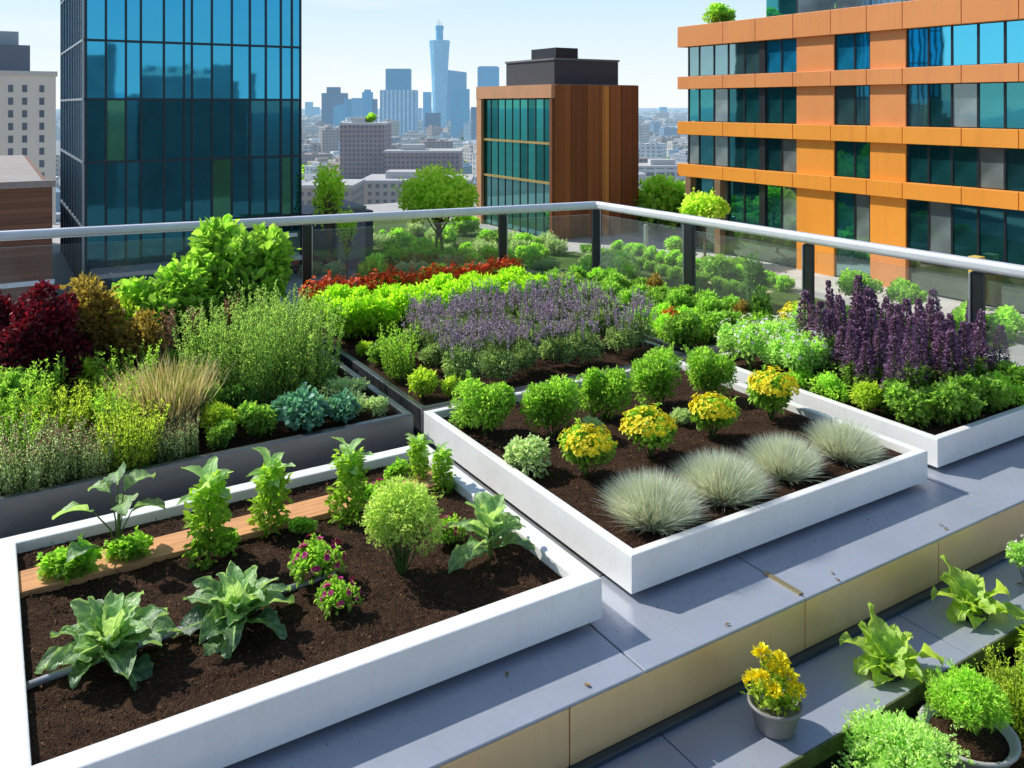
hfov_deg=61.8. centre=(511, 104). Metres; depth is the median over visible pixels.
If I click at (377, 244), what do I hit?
grey green shrub
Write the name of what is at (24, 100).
window
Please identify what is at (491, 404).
green bush
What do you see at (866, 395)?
lime shrub
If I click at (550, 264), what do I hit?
grey green shrub
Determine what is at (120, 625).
collard plant
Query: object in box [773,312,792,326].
white flower plant
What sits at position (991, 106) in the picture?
window
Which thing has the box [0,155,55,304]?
brown building
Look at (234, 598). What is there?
collard plant
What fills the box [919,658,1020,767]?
planted bowl
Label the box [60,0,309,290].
glass tower
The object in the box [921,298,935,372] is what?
purple flower spire
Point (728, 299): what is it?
garden herb
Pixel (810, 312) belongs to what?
purple flower spire
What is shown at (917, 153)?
window
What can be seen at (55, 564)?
leafy herb
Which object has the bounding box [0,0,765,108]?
sky
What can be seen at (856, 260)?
window
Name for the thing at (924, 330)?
purple flower spire
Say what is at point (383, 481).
pink flower plant
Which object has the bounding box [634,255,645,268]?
terrace shrub
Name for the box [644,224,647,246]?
slim post
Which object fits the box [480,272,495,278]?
chartreuse shrub
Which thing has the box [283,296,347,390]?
rosemary plant
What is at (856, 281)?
purple flower spire
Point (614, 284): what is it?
garden herb
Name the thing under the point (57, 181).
city building
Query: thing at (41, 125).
window
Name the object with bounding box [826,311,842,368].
purple flower spire
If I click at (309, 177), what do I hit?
city building
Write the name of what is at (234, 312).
rosemary plant
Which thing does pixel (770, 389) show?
marigold plant
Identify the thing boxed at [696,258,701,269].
terrace shrub
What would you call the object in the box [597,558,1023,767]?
ledge
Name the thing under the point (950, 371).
purple flower spire
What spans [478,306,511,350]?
lavender plant
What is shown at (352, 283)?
orange red flower plant
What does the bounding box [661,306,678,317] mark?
orange red flower plant
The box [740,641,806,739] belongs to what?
potted yellow flower
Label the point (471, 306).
lavender plant
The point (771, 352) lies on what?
white flower plant
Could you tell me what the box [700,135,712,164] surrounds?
window
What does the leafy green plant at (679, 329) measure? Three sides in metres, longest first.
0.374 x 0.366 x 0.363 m
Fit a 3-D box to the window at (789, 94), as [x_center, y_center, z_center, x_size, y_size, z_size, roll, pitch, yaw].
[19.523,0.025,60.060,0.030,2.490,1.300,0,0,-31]
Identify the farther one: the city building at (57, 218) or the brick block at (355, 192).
the city building at (57, 218)
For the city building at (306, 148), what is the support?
on the ground at (58, 146)
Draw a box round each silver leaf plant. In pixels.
[365,394,388,417]
[502,432,550,478]
[580,414,605,434]
[670,407,690,425]
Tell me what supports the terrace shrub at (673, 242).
on the pavement
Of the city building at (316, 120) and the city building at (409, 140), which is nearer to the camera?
the city building at (409, 140)
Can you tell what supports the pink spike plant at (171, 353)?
on the planter bed at (25, 511)
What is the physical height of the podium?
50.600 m
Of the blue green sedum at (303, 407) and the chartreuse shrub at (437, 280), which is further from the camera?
the chartreuse shrub at (437, 280)
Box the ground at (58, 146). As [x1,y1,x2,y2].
[56,108,687,189]
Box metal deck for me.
[224,435,1023,767]
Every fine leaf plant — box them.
[13,384,94,453]
[65,374,136,436]
[91,397,169,473]
[973,643,1023,745]
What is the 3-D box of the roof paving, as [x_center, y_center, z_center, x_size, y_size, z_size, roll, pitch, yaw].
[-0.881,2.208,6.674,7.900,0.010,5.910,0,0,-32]
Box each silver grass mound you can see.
[589,463,716,535]
[666,446,777,512]
[737,429,833,482]
[798,415,889,468]
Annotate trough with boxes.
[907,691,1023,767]
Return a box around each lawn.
[373,218,962,349]
[634,256,1016,351]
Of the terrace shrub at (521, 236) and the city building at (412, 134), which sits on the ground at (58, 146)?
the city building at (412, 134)
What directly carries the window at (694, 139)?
in the orange building at (899, 123)
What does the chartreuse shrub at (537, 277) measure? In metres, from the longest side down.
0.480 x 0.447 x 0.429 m
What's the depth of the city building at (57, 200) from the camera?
428.13 m
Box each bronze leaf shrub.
[59,271,127,371]
[114,307,166,381]
[644,272,664,289]
[730,299,750,314]
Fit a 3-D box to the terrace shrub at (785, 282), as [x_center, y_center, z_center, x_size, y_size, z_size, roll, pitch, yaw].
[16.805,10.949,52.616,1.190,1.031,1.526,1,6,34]
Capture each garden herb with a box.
[448,399,475,428]
[542,270,561,297]
[547,267,560,274]
[568,263,587,278]
[569,271,586,279]
[572,280,604,307]
[587,267,602,277]
[598,264,626,278]
[599,278,627,299]
[600,270,629,289]
[614,287,646,310]
[620,302,654,333]
[628,281,648,295]
[649,313,672,339]
[650,302,671,319]
[663,287,695,313]
[671,301,703,332]
[691,287,719,306]
[693,293,726,315]
[695,308,730,343]
[719,293,739,311]
[746,306,779,322]
[784,365,814,390]
[806,368,851,402]
[980,366,1023,410]
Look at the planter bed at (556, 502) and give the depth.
4.65 m
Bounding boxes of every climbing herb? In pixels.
[176,456,237,570]
[245,447,295,538]
[324,437,373,529]
[405,432,434,480]
[429,442,456,498]
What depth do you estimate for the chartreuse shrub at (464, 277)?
8.38 m
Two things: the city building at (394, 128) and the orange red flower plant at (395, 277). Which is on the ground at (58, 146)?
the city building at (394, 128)
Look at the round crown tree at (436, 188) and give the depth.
58.77 m
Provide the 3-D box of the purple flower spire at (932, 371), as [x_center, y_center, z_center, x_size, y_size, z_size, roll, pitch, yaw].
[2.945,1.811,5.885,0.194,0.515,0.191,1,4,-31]
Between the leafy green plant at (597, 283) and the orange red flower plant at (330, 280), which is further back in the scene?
the leafy green plant at (597, 283)
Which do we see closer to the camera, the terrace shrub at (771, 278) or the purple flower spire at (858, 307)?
the purple flower spire at (858, 307)
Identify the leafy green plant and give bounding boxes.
[0,367,35,432]
[185,381,227,430]
[206,418,235,449]
[236,400,278,436]
[365,336,399,365]
[559,272,587,294]
[587,273,607,281]
[587,280,602,285]
[597,292,627,318]
[627,276,648,285]
[641,284,669,306]
[660,309,702,347]
[671,284,694,299]
[720,309,750,328]
[882,377,935,428]
[918,379,966,425]
[944,373,987,424]
[973,374,1013,413]
[994,359,1023,401]
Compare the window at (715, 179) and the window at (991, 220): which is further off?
the window at (715, 179)
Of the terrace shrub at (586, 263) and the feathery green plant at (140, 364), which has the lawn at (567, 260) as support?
the terrace shrub at (586, 263)
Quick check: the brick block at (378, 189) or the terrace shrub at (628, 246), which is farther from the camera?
the brick block at (378, 189)
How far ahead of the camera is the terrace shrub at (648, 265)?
58.19 m
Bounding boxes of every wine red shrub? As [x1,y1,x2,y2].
[0,279,94,400]
[0,288,16,334]
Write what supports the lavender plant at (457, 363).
on the planter bed at (417, 407)
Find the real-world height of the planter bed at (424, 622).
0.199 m
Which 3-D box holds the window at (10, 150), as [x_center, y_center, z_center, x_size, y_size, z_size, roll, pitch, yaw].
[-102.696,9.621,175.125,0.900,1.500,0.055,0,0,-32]
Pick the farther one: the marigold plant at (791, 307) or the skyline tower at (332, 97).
the skyline tower at (332, 97)
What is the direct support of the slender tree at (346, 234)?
on the podium
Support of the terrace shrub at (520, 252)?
on the lawn at (567, 260)
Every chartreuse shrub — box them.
[312,282,350,326]
[322,293,369,340]
[346,284,376,328]
[353,294,398,339]
[371,283,408,305]
[387,285,428,330]
[405,281,430,291]
[407,285,452,325]
[422,272,452,316]
[439,278,478,310]
[454,270,488,286]
[461,277,504,310]
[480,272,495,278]
[486,272,523,308]
[496,265,526,282]
[516,271,555,302]
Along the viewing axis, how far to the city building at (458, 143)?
951.74 m
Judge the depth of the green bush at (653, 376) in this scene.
5.75 m
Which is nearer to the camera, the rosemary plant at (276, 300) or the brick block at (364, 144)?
the rosemary plant at (276, 300)
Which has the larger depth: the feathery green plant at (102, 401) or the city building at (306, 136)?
the city building at (306, 136)
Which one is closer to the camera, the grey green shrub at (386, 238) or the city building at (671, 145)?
the grey green shrub at (386, 238)
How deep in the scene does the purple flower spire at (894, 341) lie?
5.62 m
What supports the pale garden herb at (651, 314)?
on the planter bed at (657, 340)
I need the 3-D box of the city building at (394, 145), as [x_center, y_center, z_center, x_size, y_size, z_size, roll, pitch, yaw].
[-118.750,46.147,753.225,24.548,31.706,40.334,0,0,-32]
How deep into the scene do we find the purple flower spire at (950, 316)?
6.32 m
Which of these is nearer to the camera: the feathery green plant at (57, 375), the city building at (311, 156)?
the feathery green plant at (57, 375)
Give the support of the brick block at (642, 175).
on the ground at (58, 146)
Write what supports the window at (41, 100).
in the apartment tower at (27, 112)
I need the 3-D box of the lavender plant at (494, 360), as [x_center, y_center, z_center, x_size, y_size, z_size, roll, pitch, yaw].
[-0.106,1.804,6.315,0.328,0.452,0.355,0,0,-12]
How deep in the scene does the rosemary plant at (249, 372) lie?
5.67 m
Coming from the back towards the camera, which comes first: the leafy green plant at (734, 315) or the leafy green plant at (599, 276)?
the leafy green plant at (599, 276)
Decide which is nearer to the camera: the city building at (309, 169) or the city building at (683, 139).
the city building at (309, 169)
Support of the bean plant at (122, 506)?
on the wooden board
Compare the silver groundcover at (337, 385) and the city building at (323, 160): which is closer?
the silver groundcover at (337, 385)
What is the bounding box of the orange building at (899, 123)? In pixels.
[678,0,1023,311]
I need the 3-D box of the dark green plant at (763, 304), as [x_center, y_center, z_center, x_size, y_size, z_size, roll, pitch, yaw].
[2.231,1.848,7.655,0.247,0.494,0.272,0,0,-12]
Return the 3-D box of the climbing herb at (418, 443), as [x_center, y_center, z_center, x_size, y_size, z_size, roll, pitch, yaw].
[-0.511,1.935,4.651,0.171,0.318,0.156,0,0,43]
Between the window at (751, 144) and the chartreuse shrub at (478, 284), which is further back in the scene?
the window at (751, 144)
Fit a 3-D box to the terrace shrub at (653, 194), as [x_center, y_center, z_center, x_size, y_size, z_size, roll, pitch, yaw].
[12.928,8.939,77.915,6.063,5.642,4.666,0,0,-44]
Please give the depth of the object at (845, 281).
43.22 m
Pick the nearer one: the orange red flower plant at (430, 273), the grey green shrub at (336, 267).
the orange red flower plant at (430, 273)
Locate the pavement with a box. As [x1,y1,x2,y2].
[584,235,1023,337]
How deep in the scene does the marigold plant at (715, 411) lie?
5.22 m
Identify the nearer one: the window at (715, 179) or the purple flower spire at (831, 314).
the purple flower spire at (831, 314)
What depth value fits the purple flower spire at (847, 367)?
5.96 m
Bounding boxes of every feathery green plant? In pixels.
[0,350,67,421]
[0,367,54,464]
[0,412,47,477]
[88,374,141,440]
[92,339,161,400]
[376,320,419,384]
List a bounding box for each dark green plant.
[221,374,259,423]
[741,251,769,299]
[745,284,773,321]
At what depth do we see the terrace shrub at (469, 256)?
57.18 m
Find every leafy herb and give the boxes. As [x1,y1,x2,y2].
[35,533,103,585]
[102,525,154,562]
[215,527,241,556]
[287,516,318,533]
[360,482,382,503]
[383,455,410,478]
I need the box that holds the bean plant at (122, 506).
[52,462,165,562]
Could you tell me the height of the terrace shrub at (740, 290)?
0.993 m
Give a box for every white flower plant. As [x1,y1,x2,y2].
[714,318,742,362]
[729,321,766,371]
[734,313,763,361]
[753,315,773,354]
[756,315,785,343]
[756,333,788,371]
[772,325,803,370]
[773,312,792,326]
[779,314,801,332]
[780,333,814,375]
[788,302,813,330]
[795,330,830,375]
[799,325,818,339]
[816,327,841,369]
[1005,534,1023,581]
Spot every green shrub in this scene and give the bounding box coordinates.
[110,259,224,350]
[172,214,300,332]
[298,260,323,275]
[320,258,345,277]
[373,232,382,250]
[375,231,395,246]
[393,254,428,279]
[405,220,426,235]
[424,225,443,242]
[435,246,465,267]
[459,257,488,270]
[471,239,497,253]
[472,237,486,246]
[508,228,518,246]
[508,236,534,254]
[531,260,542,268]
[538,229,556,244]
[538,256,559,269]
[543,235,569,254]
[580,248,591,263]
[589,254,612,270]
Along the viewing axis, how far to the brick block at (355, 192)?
300.94 m
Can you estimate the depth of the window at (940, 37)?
50.58 m
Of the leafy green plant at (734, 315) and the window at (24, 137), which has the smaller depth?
the leafy green plant at (734, 315)
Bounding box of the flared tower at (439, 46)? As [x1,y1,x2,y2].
[429,19,449,127]
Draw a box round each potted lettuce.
[839,602,943,685]
[931,554,1023,628]
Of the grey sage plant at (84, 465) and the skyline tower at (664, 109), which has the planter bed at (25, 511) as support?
the grey sage plant at (84, 465)
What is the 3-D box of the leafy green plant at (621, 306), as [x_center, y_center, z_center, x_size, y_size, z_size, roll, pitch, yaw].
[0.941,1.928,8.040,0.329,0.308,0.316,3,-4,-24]
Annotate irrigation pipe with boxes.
[26,572,336,690]
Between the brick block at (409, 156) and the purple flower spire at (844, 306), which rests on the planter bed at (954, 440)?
the purple flower spire at (844, 306)
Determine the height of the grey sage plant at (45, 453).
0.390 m
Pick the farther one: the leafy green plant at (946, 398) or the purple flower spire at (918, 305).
the purple flower spire at (918, 305)
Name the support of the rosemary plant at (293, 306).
on the planter bed at (25, 511)
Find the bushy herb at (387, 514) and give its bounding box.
[355,474,444,573]
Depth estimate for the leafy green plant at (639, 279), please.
8.90 m
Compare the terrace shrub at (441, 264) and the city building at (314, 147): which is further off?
the city building at (314, 147)
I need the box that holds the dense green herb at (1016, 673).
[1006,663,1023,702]
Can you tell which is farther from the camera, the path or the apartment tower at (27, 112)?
the apartment tower at (27, 112)
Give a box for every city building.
[56,154,59,175]
[56,176,58,188]
[56,188,59,211]
[56,212,59,224]
[302,139,316,151]
[302,143,312,152]
[302,151,334,167]
[302,174,343,183]
[303,125,323,134]
[303,133,318,139]
[304,162,327,173]
[306,116,318,122]
[307,158,329,164]
[309,138,318,142]
[315,121,327,125]
[317,143,320,152]
[318,125,339,142]
[319,127,339,152]
[327,157,339,176]
[330,151,338,157]
[341,117,351,122]
[381,119,399,136]
[391,137,400,143]
[391,144,398,147]
[394,136,420,143]
[401,131,424,138]
[419,138,452,147]
[425,125,442,136]
[426,137,459,139]
[437,133,450,138]
[443,127,450,131]
[449,139,476,147]
[456,145,472,162]
[459,129,462,139]
[463,120,476,141]
[463,163,471,173]
[471,152,476,174]
[473,144,476,151]
[473,170,476,181]
[639,123,649,142]
[639,143,642,156]
[639,157,651,162]
[641,140,666,158]
[648,121,660,132]
[650,134,670,139]
[654,135,671,139]
[656,111,668,117]
[656,138,673,142]
[659,127,679,135]
[666,136,683,139]
[667,141,687,156]
[668,147,685,158]
[669,150,687,162]
[674,137,687,142]
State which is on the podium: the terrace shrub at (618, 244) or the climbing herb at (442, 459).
the terrace shrub at (618, 244)
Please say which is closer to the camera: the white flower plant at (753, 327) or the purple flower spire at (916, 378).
the purple flower spire at (916, 378)
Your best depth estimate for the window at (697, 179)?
67.85 m
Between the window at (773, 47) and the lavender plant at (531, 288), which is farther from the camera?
the window at (773, 47)
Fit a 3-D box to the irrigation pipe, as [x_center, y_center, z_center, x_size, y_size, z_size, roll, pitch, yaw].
[-1.230,2.039,3.353,1.190,0.049,0.048,0,0,-38]
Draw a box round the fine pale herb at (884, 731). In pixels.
[837,697,974,767]
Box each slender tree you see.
[311,157,348,263]
[335,205,357,278]
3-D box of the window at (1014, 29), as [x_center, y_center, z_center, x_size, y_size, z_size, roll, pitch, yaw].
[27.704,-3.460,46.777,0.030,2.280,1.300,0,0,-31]
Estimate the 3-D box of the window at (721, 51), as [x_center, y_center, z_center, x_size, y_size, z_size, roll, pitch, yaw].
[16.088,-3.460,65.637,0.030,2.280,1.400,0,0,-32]
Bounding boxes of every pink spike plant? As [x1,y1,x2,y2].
[154,305,187,378]
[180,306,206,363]
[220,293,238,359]
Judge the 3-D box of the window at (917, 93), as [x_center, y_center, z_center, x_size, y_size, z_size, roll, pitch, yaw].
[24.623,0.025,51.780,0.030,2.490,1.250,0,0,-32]
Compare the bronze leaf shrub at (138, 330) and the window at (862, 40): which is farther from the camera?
the window at (862, 40)
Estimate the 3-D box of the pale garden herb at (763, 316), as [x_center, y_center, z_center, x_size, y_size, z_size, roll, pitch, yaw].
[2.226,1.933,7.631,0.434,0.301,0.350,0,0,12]
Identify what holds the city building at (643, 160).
on the ground at (58, 146)
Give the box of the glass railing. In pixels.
[0,201,1023,354]
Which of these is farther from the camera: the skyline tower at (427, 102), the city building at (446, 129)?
the skyline tower at (427, 102)
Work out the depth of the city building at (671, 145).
886.73 m
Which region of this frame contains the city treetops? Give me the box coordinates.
[302,137,668,179]
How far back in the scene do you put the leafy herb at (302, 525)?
4.07 m
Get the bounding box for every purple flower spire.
[795,290,818,333]
[804,300,830,378]
[805,304,818,367]
[821,294,837,331]
[825,280,839,326]
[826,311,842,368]
[827,308,836,369]
[827,326,854,378]
[831,294,847,339]
[832,299,846,334]
[839,311,858,377]
[839,325,863,400]
[842,328,868,387]
[843,275,867,325]
[847,294,864,341]
[852,341,880,393]
[855,304,872,347]
[861,331,880,376]
[862,288,878,341]
[863,307,884,370]
[867,289,883,323]
[867,328,891,403]
[872,318,888,362]
[877,297,890,334]
[879,336,909,418]
[883,303,900,362]
[883,315,911,376]
[894,303,904,344]
[894,315,924,389]
[900,298,912,346]
[905,317,930,387]
[911,316,931,386]
[913,298,930,343]
[914,310,927,350]
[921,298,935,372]
[924,288,943,345]
[927,311,955,380]
[927,331,951,385]
[929,316,940,363]
[936,318,953,366]
[936,329,972,381]
[947,313,959,344]
[951,321,977,377]
[959,322,975,367]
[960,299,967,359]
[965,309,990,376]
[972,332,997,374]
[989,324,1013,365]
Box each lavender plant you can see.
[397,299,437,352]
[407,290,444,330]
[416,309,461,368]
[429,294,466,342]
[437,317,485,380]
[447,286,479,320]
[453,308,489,361]
[457,292,490,340]
[468,278,505,318]
[477,318,518,381]
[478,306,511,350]
[479,291,517,338]
[499,280,525,323]
[507,314,542,373]
[514,284,546,328]
[514,295,554,346]
[521,277,551,308]
[534,297,567,338]
[536,313,578,363]
[541,285,571,321]
[546,268,575,312]
[564,290,599,336]
[564,307,605,362]
[571,277,602,318]
[588,284,621,336]
[603,300,639,352]
[617,289,657,349]
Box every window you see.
[8,85,12,91]
[8,98,12,104]
[8,110,12,117]
[8,123,12,129]
[8,136,12,142]
[8,148,12,154]
[22,85,26,91]
[22,98,26,104]
[22,110,26,116]
[22,123,26,129]
[22,135,26,142]
[22,148,26,154]
[39,85,43,91]
[39,98,43,104]
[39,110,43,116]
[39,123,43,129]
[39,135,43,141]
[39,148,43,154]
[39,160,43,166]
[689,47,698,75]
[689,90,698,120]
[689,135,698,163]
[696,178,698,191]
[700,46,712,75]
[700,89,712,120]
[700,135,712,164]
[700,178,712,217]
[715,45,727,74]
[715,89,727,121]
[715,136,727,165]
[715,179,727,220]
[729,43,742,73]
[729,89,742,121]
[729,137,742,167]
[729,181,742,222]
[745,42,758,73]
[745,88,758,121]
[745,137,758,168]
[745,183,758,224]
[767,40,780,72]
[767,88,780,122]
[767,138,780,170]
[767,185,780,228]
[782,139,796,171]
[782,186,796,230]
[783,39,796,71]
[783,87,796,122]
[836,248,869,275]
[837,34,853,69]
[837,86,853,124]
[837,141,853,176]
[837,192,853,239]
[856,33,868,68]
[856,86,868,124]
[856,142,868,177]
[856,194,868,241]
[909,28,926,66]
[909,85,926,125]
[909,144,926,182]
[909,199,926,250]
[930,26,950,65]
[930,84,950,126]
[930,145,950,184]
[930,201,950,253]
[953,24,976,64]
[953,84,976,126]
[953,146,976,186]
[953,204,976,256]
[979,22,1003,63]
[979,83,1003,127]
[979,147,1003,188]
[979,206,1003,261]
[1006,20,1023,62]
[1006,83,1023,127]
[1006,149,1023,190]
[1006,209,1023,264]
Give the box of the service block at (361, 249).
[302,200,372,271]
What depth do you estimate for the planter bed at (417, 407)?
6.58 m
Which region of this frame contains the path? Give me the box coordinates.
[559,240,610,252]
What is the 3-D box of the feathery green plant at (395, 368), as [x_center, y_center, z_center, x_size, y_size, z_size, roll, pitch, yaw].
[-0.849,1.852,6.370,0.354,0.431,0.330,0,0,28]
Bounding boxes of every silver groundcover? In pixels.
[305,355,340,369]
[319,370,369,397]
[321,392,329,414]
[325,386,368,415]
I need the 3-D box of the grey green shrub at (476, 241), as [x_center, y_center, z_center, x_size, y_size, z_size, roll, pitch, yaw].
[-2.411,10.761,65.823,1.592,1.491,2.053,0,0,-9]
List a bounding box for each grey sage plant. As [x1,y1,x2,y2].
[0,409,88,495]
[52,423,122,483]
[140,410,200,462]
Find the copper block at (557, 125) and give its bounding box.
[476,47,638,239]
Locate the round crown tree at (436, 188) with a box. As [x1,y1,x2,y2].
[391,160,479,251]
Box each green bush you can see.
[448,369,516,434]
[518,372,583,437]
[578,365,635,419]
[628,341,683,407]
[681,345,738,393]
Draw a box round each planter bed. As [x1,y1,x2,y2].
[0,332,412,538]
[0,445,601,767]
[293,311,687,433]
[424,360,927,593]
[644,308,733,357]
[720,350,1023,467]
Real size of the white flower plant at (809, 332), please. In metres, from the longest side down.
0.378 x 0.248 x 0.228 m
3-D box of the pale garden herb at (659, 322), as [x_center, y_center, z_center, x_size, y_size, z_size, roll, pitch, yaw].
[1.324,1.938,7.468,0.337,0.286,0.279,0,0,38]
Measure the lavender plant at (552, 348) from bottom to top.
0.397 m
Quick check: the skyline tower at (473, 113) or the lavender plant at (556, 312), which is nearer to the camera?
the lavender plant at (556, 312)
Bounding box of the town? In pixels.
[56,109,687,139]
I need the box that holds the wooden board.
[18,470,440,598]
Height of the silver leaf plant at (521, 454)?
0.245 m
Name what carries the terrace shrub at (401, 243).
on the lawn at (567, 260)
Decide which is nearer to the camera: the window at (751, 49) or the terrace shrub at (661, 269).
the terrace shrub at (661, 269)
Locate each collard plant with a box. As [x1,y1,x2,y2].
[34,590,181,690]
[170,561,293,658]
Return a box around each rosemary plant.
[171,306,246,393]
[177,294,250,394]
[189,298,256,385]
[205,309,284,405]
[220,297,283,384]
[227,273,297,371]
[235,296,313,407]
[261,283,323,391]
[267,282,330,372]
[269,298,341,394]
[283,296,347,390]
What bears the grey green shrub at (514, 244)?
on the lawn at (567, 260)
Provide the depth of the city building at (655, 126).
1486.18 m
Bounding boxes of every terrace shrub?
[355,252,388,282]
[365,113,376,121]
[381,232,414,252]
[384,245,415,271]
[385,241,409,254]
[389,227,409,235]
[390,242,410,249]
[408,236,440,264]
[418,262,448,278]
[434,225,457,244]
[439,244,471,267]
[449,216,480,234]
[452,263,472,271]
[458,242,472,248]
[459,246,469,252]
[459,250,487,263]
[476,228,494,241]
[481,246,497,267]
[487,228,497,243]
[493,248,517,265]
[510,232,539,247]
[514,245,527,261]
[523,245,545,268]
[529,242,549,258]
[572,255,601,272]
[579,244,591,254]
[601,246,613,255]
[601,251,629,264]
[605,255,639,278]
[609,249,639,267]
[610,239,624,249]
[621,242,634,251]
[630,243,646,256]
[631,266,641,277]
[634,172,681,229]
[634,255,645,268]
[643,245,657,258]
[643,259,657,271]
[654,250,666,261]
[654,264,669,274]
[663,249,681,264]
[664,235,682,252]
[666,179,684,227]
[666,265,682,278]
[676,253,682,265]
[679,268,697,280]
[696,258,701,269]
[696,271,710,285]
[698,253,734,278]
[701,2,736,23]
[710,275,726,288]
[722,279,740,292]
[726,254,748,268]
[731,263,743,279]
[736,281,749,297]
[764,270,778,286]
[773,275,795,291]
[837,305,851,325]
[950,300,989,330]
[986,304,1023,340]
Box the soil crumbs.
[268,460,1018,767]
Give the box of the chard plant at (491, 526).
[446,492,535,573]
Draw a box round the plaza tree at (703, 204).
[676,187,730,255]
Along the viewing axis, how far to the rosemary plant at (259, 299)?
6.35 m
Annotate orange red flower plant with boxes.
[298,276,325,321]
[318,271,346,290]
[342,274,373,293]
[361,269,392,293]
[377,264,408,285]
[402,268,428,286]
[420,263,448,281]
[440,262,465,278]
[457,260,483,274]
[476,256,504,276]
[496,255,524,269]
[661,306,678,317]
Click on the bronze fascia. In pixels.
(610, 725)
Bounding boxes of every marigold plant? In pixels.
[557,417,618,476]
[559,270,578,276]
[619,397,677,457]
[688,391,740,437]
[744,364,799,420]
[777,300,824,326]
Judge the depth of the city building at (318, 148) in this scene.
992.76 m
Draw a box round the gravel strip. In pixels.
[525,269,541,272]
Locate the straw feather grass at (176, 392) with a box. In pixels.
[100,345,238,435]
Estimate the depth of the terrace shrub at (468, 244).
65.72 m
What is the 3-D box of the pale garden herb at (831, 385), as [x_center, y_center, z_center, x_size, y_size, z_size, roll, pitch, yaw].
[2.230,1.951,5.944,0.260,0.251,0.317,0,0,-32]
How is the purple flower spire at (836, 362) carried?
on the planter bed at (954, 440)
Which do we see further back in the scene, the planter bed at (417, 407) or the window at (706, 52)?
the window at (706, 52)
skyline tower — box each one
[305,102,312,116]
[313,107,319,115]
[321,87,347,124]
[333,103,344,126]
[344,99,351,120]
[351,98,361,116]
[362,90,372,116]
[372,99,377,121]
[380,69,417,135]
[418,108,421,119]
[423,92,431,130]
[425,113,440,133]
[447,70,466,120]
[451,89,469,136]
[471,107,476,119]
[477,66,498,86]
[659,107,666,112]
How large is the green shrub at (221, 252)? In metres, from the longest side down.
1.178 x 1.041 x 1.029 m
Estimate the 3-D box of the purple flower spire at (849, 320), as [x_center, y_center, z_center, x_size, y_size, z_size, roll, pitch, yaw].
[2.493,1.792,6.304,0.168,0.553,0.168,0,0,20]
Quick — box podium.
[52,187,1023,373]
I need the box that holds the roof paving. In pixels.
[296,309,604,576]
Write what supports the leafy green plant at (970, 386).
on the planter bed at (954, 440)
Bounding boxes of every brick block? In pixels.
[302,176,364,205]
[339,117,391,178]
[363,170,473,204]
[383,144,463,173]
[639,159,686,181]
[639,172,645,186]
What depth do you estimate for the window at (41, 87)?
178.01 m
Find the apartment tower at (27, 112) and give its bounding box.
[0,31,57,224]
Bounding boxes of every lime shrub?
[59,349,108,403]
[105,290,144,379]
[199,399,239,435]
[355,339,373,357]
[406,365,440,398]
[440,374,460,398]
[848,380,883,411]
[1012,624,1023,665]
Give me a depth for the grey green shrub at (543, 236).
66.44 m
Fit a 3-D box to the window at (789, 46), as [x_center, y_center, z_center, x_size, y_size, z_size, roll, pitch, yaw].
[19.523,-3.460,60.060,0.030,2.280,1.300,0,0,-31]
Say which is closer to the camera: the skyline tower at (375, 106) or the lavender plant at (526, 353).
the lavender plant at (526, 353)
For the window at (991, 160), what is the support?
in the orange building at (899, 123)
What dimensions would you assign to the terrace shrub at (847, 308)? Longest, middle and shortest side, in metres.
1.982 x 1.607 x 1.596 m
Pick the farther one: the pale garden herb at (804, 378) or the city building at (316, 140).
the city building at (316, 140)
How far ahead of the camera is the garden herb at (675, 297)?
8.07 m
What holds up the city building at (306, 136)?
on the ground at (58, 146)
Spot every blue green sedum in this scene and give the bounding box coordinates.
[270,382,329,432]
[323,388,361,423]
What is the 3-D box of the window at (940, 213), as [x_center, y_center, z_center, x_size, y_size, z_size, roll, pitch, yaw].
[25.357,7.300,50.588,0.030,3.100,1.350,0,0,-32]
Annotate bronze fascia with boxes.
[438,502,1023,767]
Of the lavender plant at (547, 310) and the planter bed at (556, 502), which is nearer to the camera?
the planter bed at (556, 502)
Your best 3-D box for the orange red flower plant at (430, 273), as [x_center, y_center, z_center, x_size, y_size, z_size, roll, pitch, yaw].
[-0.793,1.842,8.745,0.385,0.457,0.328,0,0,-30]
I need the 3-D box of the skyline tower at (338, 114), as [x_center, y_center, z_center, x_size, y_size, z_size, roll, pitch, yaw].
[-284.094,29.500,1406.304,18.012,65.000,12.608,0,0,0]
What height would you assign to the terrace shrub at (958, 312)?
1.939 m
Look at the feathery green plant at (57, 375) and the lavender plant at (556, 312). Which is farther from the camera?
the lavender plant at (556, 312)
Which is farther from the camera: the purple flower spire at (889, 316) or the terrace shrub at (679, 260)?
the terrace shrub at (679, 260)
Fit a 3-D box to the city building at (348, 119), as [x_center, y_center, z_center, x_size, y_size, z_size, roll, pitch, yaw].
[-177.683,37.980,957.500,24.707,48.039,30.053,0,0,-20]
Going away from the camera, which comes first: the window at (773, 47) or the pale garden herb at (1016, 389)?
the pale garden herb at (1016, 389)
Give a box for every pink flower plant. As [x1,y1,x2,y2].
[287,533,346,587]
[314,574,362,619]
[371,478,391,491]
[431,512,467,544]
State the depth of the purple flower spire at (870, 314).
6.25 m
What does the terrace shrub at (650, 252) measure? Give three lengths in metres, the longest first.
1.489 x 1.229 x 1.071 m
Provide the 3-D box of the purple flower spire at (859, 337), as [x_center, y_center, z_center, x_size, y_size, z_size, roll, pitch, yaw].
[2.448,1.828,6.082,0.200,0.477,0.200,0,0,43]
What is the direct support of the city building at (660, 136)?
on the ground at (58, 146)
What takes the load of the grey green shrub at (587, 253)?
on the lawn at (567, 260)

